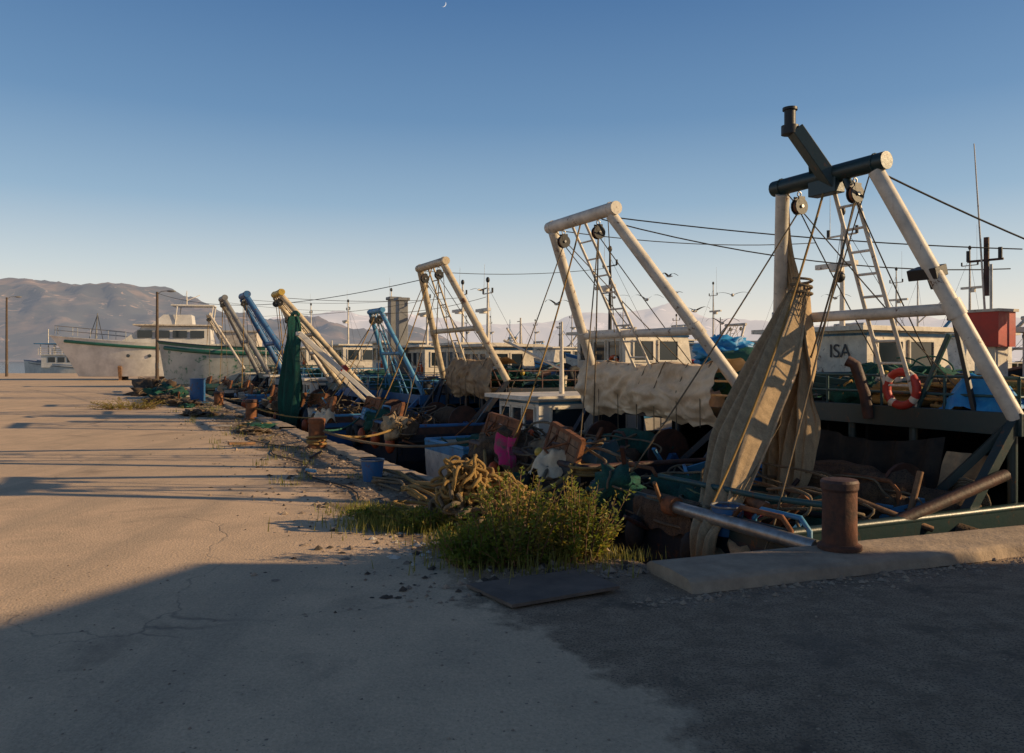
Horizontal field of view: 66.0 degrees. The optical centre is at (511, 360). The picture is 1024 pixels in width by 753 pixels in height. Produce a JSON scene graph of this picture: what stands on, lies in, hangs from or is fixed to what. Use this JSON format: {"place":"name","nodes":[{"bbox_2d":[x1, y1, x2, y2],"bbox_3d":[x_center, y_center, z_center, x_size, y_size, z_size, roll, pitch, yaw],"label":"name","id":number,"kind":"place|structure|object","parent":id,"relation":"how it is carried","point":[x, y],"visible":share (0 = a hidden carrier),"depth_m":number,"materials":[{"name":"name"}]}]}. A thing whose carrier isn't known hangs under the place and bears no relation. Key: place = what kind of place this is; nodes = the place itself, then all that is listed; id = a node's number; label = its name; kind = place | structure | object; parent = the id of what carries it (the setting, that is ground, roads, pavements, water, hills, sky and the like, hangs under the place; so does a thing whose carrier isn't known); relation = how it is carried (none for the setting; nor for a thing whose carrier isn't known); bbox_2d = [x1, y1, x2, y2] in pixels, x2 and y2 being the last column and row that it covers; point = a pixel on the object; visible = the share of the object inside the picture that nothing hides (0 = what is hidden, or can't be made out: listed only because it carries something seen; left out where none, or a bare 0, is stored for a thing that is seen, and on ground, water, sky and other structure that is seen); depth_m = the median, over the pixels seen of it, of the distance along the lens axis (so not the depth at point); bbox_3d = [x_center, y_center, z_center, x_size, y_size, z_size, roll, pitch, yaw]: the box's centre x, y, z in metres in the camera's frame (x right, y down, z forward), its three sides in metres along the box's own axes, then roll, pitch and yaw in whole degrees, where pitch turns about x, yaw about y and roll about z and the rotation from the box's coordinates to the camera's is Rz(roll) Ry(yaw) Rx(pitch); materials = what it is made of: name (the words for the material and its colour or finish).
{"place":"outdoors","nodes":[
{"label":"outdoors","id":0,"kind":"place"},
{"bbox_2d":[0,358,40,361],"bbox_3d":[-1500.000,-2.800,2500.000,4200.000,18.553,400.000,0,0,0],"label":"shore","id":1,"kind":"structure","parent":0,"point":[18,360],"depth_m":2432.96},
{"bbox_2d":[0,278,450,358],"bbox_3d":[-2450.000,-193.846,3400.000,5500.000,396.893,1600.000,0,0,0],"label":"mountain range","id":2,"kind":"structure","parent":0,"point":[38,309],"depth_m":3224.18,"materials":[{"name":"grey stone"}]},
{"bbox_2d":[0,361,1022,372],"bbox_3d":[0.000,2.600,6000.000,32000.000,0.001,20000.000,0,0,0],"label":"sea water","id":3,"kind":"structure","parent":0,"point":[16,367],"depth_m":303.26,"materials":[{"name":"teal liquid"}]},
{"bbox_2d":[24,329,75,372],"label":"passenger ferry","id":4,"kind":"object","parent":3,"relation":"on","point":[54,363],"visible":0.29,"depth_m":115.30,"materials":[{"name":"white paint"}]},
{"bbox_2d":[89,313,102,338],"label":"sailboat mast","id":5,"kind":"object","parent":3,"relation":"on","point":[97,319],"visible":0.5,"depth_m":125.96,"materials":[{"name":"grey metal"}]},
{"bbox_2d":[215,348,273,390],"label":"cabin boat","id":6,"kind":"object","parent":3,"relation":"on","point":[253,374],"visible":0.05,"depth_m":44.01,"materials":[{"name":"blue paint"}]},
{"bbox_2d":[205,303,329,394],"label":"fishing trawler","id":7,"kind":"object","parent":3,"relation":"on","point":[209,388],"visible":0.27,"depth_m":47.03,"materials":[{"name":"teal paint"}]},
{"bbox_2d":[234,353,307,396],"bbox_3d":[-9.576,1.100,37.978,7.033,3.800,2.308,0,0,-27],"label":"cabin boat","id":8,"kind":"object","parent":3,"relation":"on","point":[276,379],"visible":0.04,"depth_m":36.73,"materials":[{"name":"blue paint"}]},
{"bbox_2d":[213,295,371,402],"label":"fishing trawler","id":9,"kind":"object","parent":3,"relation":"on","point":[228,389],"visible":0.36,"depth_m":40.53,"materials":[{"name":"white paint"}]},
{"bbox_2d":[259,340,338,403],"bbox_3d":[-6.270,1.100,31.350,7.048,3.800,2.324,0,0,-26],"label":"cabin boat","id":10,"kind":"object","parent":3,"relation":"on","point":[307,383],"visible":0.07,"depth_m":29.89,"materials":[{"name":"blue paint"}]},
{"bbox_2d":[232,287,432,408],"bbox_3d":[-5.745,-0.400,35.524,12.774,6.800,3.738,0,0,-26],"label":"fishing trawler","id":11,"kind":"object","parent":3,"relation":"on","point":[249,306],"visible":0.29,"depth_m":33.30,"materials":[{"name":"blue paint"}]},
{"bbox_2d":[386,296,409,375],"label":"concrete tower","id":12,"kind":"structure","parent":3,"relation":"in","point":[398,320],"depth_m":30.03,"materials":[{"name":"grey paint"}]},
{"bbox_2d":[257,285,559,417],"bbox_3d":[-3.323,-0.188,29.490,11.837,6.375,3.552,0,0,-28],"label":"fishing trawler","id":13,"kind":"object","parent":3,"relation":"on","point":[427,359],"visible":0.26,"depth_m":28.51,"materials":[{"name":"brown metal"}]},
{"bbox_2d":[270,280,576,427],"bbox_3d":[-2.311,-0.063,25.693,11.145,6.125,3.639,0,0,-32],"label":"fishing trawler","id":14,"kind":"object","parent":3,"relation":"on","point":[292,398],"visible":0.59,"depth_m":22.85,"materials":[{"name":"blue paint"}]},
{"bbox_2d":[297,264,551,447],"bbox_3d":[-1.053,0.050,22.811,9.755,5.900,3.163,0,0,-27],"label":"fishing trawler","id":15,"kind":"object","parent":3,"relation":"on","point":[321,405],"visible":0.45,"depth_m":21.63,"materials":[{"name":"metal"}]},
{"bbox_2d":[296,331,375,402],"bbox_3d":[-4.562,0.240,20.505,2.075,1.981,0.686,0,0,-12],"label":"steel boom arm","id":16,"kind":"object","parent":15,"relation":"attached to","point":[338,370],"visible":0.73,"depth_m":20.28},
{"bbox_2d":[465,315,517,342],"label":"fishing trawler","id":17,"kind":"object","parent":3,"relation":"on","point":[466,322],"visible":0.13,"depth_m":74.00,"materials":[{"name":"blue paint"}]},
{"bbox_2d":[489,312,544,343],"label":"fishing trawler","id":18,"kind":"object","parent":3,"relation":"on","point":[537,342],"visible":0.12,"depth_m":69.45,"materials":[{"name":"white paint"}]},
{"bbox_2d":[346,237,691,474],"bbox_3d":[2.168,-0.288,20.847,12.890,6.575,4.582,0,0,-30],"label":"fishing trawler","id":19,"kind":"object","parent":3,"relation":"on","point":[467,378],"visible":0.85,"depth_m":18.39,"materials":[{"name":"white metal"}]},
{"bbox_2d":[424,322,671,477],"bbox_3d":[1.827,1.100,16.512,7.033,3.800,2.308,0,0,-27],"label":"cabin boat","id":20,"kind":"object","parent":3,"relation":"on","point":[562,406],"visible":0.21,"depth_m":15.37,"materials":[{"name":"white paint"}]},
{"bbox_2d":[532,322,568,354],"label":"fishing trawler","id":21,"kind":"object","parent":3,"relation":"on","point":[534,351],"visible":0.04,"depth_m":61.23,"materials":[{"name":"white paint"}]},
{"bbox_2d":[531,319,589,346],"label":"fishing trawler","id":22,"kind":"object","parent":3,"relation":"on","point":[535,332],"visible":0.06,"depth_m":65.30,"materials":[{"name":"red paint"}]},
{"bbox_2d":[533,316,636,362],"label":"fishing trawler","id":23,"kind":"object","parent":3,"relation":"on","point":[552,354],"visible":0.16,"depth_m":54.69,"materials":[{"name":"blue paint"}]},
{"bbox_2d":[533,305,685,367],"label":"fishing trawler","id":24,"kind":"object","parent":3,"relation":"on","point":[537,362],"visible":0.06,"depth_m":48.14,"materials":[{"name":"white paint"}]},
{"bbox_2d":[564,314,746,365],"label":"fishing trawler","id":25,"kind":"object","parent":3,"relation":"on","point":[571,359],"visible":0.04,"depth_m":47.42,"materials":[{"name":"blue paint"}]},
{"bbox_2d":[689,267,758,359],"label":"fishing trawler","id":26,"kind":"object","parent":3,"relation":"on","point":[713,311],"visible":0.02,"depth_m":43.21,"materials":[{"name":"white paint"}]},
{"bbox_2d":[461,201,1022,538],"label":"fishing trawler","id":27,"kind":"object","parent":3,"relation":"on","point":[608,388],"visible":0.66,"depth_m":12.34,"materials":[{"name":"white paint"}]},
{"bbox_2d":[691,302,865,363],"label":"fishing trawler","id":28,"kind":"object","parent":3,"relation":"on","point":[846,324],"depth_m":40.24,"materials":[{"name":"red paint"}]},
{"bbox_2d":[581,106,1023,563],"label":"fishing trawler","id":29,"kind":"object","parent":3,"relation":"on","point":[938,448],"visible":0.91,"depth_m":8.84,"materials":[{"name":"white paint"}]},
{"bbox_2d":[601,175,1023,269],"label":"stay wires","id":30,"kind":"object","parent":29,"relation":"attached to","point":[949,205],"visible":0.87,"depth_m":11.81,"materials":[{"name":"metal"}]},
{"bbox_2d":[876,269,950,326],"bbox_3d":[16.591,-0.920,34.548,13.833,7.841,4.218,0,0,-26],"label":"fishing trawler","id":31,"kind":"object","parent":3,"relation":"on","point":[896,300],"visible":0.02,"depth_m":35.08,"materials":[{"name":"white paint"}]},
{"bbox_2d":[942,246,1023,370],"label":"fishing trawler","id":32,"kind":"object","parent":3,"relation":"on","point":[953,356],"visible":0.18,"depth_m":29.06,"materials":[{"name":"blue paint"}]},
{"bbox_2d":[0,373,1023,752],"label":"quay ground","id":33,"kind":"structure","parent":0,"point":[88,495],"depth_m":4.55,"materials":[{"name":"concrete"}]},
{"bbox_2d":[5,296,21,376],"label":"street lamp","id":34,"kind":"object","parent":33,"relation":"on","point":[6,348],"visible":1,"depth_m":79.41,"materials":[{"name":"metal"}]},
{"bbox_2d":[78,397,168,409],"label":"weeds","id":35,"kind":"object","parent":33,"relation":"on","point":[129,406],"visible":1,"depth_m":25.82,"materials":[{"name":"green plant"}]},
{"bbox_2d":[49,292,221,379],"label":"motor yacht","id":36,"kind":"object","parent":33,"relation":"on","point":[132,355],"visible":0.6,"depth_m":64.35,"materials":[{"name":"white paint"}]},
{"bbox_2d":[155,290,175,378],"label":"street lamp","id":37,"kind":"object","parent":33,"relation":"on","point":[157,345],"visible":0.94,"depth_m":59.41,"materials":[{"name":"metal"}]},
{"bbox_2d":[157,280,418,304],"bbox_3d":[-14.900,-3.892,43.251,0.028,2.444,40.285,0,0,-36],"label":"overhead wire","id":38,"kind":"object","parent":37,"relation":"attached to","point":[309,300],"visible":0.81,"depth_m":33.53,"materials":[{"name":"metal"}]},
{"bbox_2d":[189,378,205,401],"bbox_3d":[-12.445,1.150,31.177,0.618,0.900,0.618,0,0,0],"label":"oil drum","id":39,"kind":"object","parent":33,"relation":"on","point":[197,387],"visible":0.88,"depth_m":30.94,"materials":[{"name":"blue paint"}]},
{"bbox_2d":[213,391,223,405],"bbox_3d":[-10.477,1.350,28.136,0.400,0.500,0.400,0,0,0],"label":"mooring bollard","id":40,"kind":"object","parent":33,"relation":"on","point":[218,397],"visible":0.93,"depth_m":28.00,"materials":[{"name":"metal"}]},
{"bbox_2d":[157,330,284,386],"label":"derelict boat","id":41,"kind":"object","parent":33,"relation":"on","point":[182,363],"visible":0.48,"depth_m":47.41,"materials":[{"name":"white paint"}]},
{"bbox_2d":[244,399,257,419],"bbox_3d":[-7.123,1.325,21.540,0.400,0.550,0.400,0,0,0],"label":"mooring bollard","id":42,"kind":"object","parent":33,"relation":"on","point":[251,411],"visible":0.9,"depth_m":21.40,"materials":[{"name":"metal"}]},
{"bbox_2d":[123,377,384,481],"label":"discarded net piles","id":43,"kind":"object","parent":33,"relation":"on","point":[161,389],"visible":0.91,"depth_m":26.98,"materials":[{"name":"green fabric"}]},
{"bbox_2d":[208,409,358,498],"bbox_3d":[-5.646,1.579,17.415,0.774,0.023,18.507,0,0,-26],"label":"loose rope","id":44,"kind":"object","parent":33,"relation":"on","point":[286,457],"visible":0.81,"depth_m":13.82,"materials":[{"name":"fabric"}]},
{"bbox_2d":[306,418,325,448],"bbox_3d":[-3.590,1.325,14.474,0.375,0.550,0.375,0,0,0],"label":"mooring bollard","id":45,"kind":"object","parent":33,"relation":"on","point":[316,426],"visible":0.92,"depth_m":14.35,"materials":[{"name":"metal"}]},
{"bbox_2d":[211,407,490,580],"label":"litter","id":46,"kind":"object","parent":33,"relation":"on","point":[391,556],"visible":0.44,"depth_m":6.71,"materials":[{"name":"white paint"}]},
{"bbox_2d":[184,386,561,536],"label":"quay edge kerb","id":47,"kind":"structure","parent":33,"relation":"on","point":[352,453],"depth_m":13.98,"materials":[{"name":"concrete"}]},
{"bbox_2d":[340,500,427,521],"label":"weeds","id":48,"kind":"object","parent":33,"relation":"on","point":[387,509],"visible":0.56,"depth_m":7.85,"materials":[{"name":"green plant"}]},
{"bbox_2d":[124,401,650,614],"bbox_3d":[-6.729,1.575,17.697,3.620,0.050,28.049,0,0,-27],"label":"rubble","id":49,"kind":"object","parent":33,"relation":"on","point":[494,577],"visible":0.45,"depth_m":7.58,"materials":[{"name":"stone"}]},
{"bbox_2d":[222,397,594,515],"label":"mooring ropes","id":50,"kind":"object","parent":33,"relation":"on","point":[544,475],"visible":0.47,"depth_m":14.09,"materials":[{"name":"beige fabric"}]},
{"bbox_2d":[164,401,666,582],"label":"grass","id":51,"kind":"structure","parent":33,"relation":"on","point":[383,523],"depth_m":7.14,"materials":[{"name":"green plant"}]},
{"bbox_2d":[378,502,465,532],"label":"weeds","id":52,"kind":"object","parent":33,"relation":"on","point":[439,518],"visible":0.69,"depth_m":7.37,"materials":[{"name":"green plant"}]},
{"bbox_2d":[371,454,535,526],"bbox_3d":[-1.108,1.312,9.336,1.134,0.866,4.824,0,0,-27],"label":"tangled rope heap","id":53,"kind":"object","parent":33,"relation":"on","point":[455,484],"visible":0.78,"depth_m":7.49,"materials":[{"name":"beige fabric"}]},
{"bbox_2d":[429,515,505,569],"bbox_3d":[-0.315,1.401,6.221,0.653,0.428,0.640,0,0,-29],"label":"leafy shrub","id":54,"kind":"object","parent":33,"relation":"on","point":[453,549],"visible":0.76,"depth_m":6.08,"materials":[{"name":"green plant"}]},
{"bbox_2d":[450,465,572,568],"bbox_3d":[-0.004,1.212,6.274,0.984,0.785,0.894,0,0,0],"label":"leafy shrub","id":55,"kind":"object","parent":33,"relation":"on","point":[512,538],"visible":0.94,"depth_m":6.14,"materials":[{"name":"green plant"}]},
{"bbox_2d":[466,569,619,607],"bbox_3d":[0.210,1.568,5.475,0.905,0.040,0.563,0,0,-26],"label":"plywood sheet","id":56,"kind":"object","parent":33,"relation":"on","point":[529,590],"visible":1,"depth_m":5.42,"materials":[{"name":"grey wood"}]},
{"bbox_2d":[523,469,635,563],"bbox_3d":[0.542,1.246,6.446,0.925,0.745,0.748,0,0,0],"label":"leafy shrub","id":57,"kind":"object","parent":33,"relation":"on","point":[578,531],"visible":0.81,"depth_m":6.28,"materials":[{"name":"green plant"}]},
{"bbox_2d":[632,556,1023,609],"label":"crumbled concrete","id":58,"kind":"object","parent":33,"relation":"on","point":[811,584],"visible":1,"depth_m":5.65,"materials":[{"name":"concrete"}]},
{"bbox_2d":[647,525,1023,593],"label":"quay slab","id":59,"kind":"structure","parent":33,"relation":"on","point":[727,572],"depth_m":6.00,"materials":[{"name":"concrete"}]},
{"bbox_2d":[817,477,862,552],"bbox_3d":[2.620,1.220,6.300,0.337,0.560,0.338,0,0,0],"label":"mooring bollard","id":60,"kind":"object","parent":59,"relation":"on","point":[839,515],"visible":1,"depth_m":6.19,"materials":[{"name":"metal"}]},
{"bbox_2d":[0,0,1023,325],"label":"sky","id":61,"kind":"structure","parent":0,"point":[209,149],"materials":[{"name":"blue"}]},
{"bbox_2d":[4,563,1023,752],"bbox_3d":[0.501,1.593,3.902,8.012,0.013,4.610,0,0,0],"label":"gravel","id":62,"kind":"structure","parent":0,"point":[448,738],"depth_m":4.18,"materials":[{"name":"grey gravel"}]},
{"bbox_2d":[267,303,1023,360],"bbox_3d":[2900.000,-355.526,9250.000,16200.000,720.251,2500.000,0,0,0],"label":"distant mountains","id":63,"kind":"structure","parent":0,"point":[666,314],"depth_m":9127.39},
{"bbox_2d":[709,318,739,324],"bbox_3d":[9.626,-1.802,35.951,1.465,0.305,0.764,0,0,21],"label":"seagull","id":64,"kind":"object","parent":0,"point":[721,323],"visible":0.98,"depth_m":36.00,"materials":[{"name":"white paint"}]}
]}

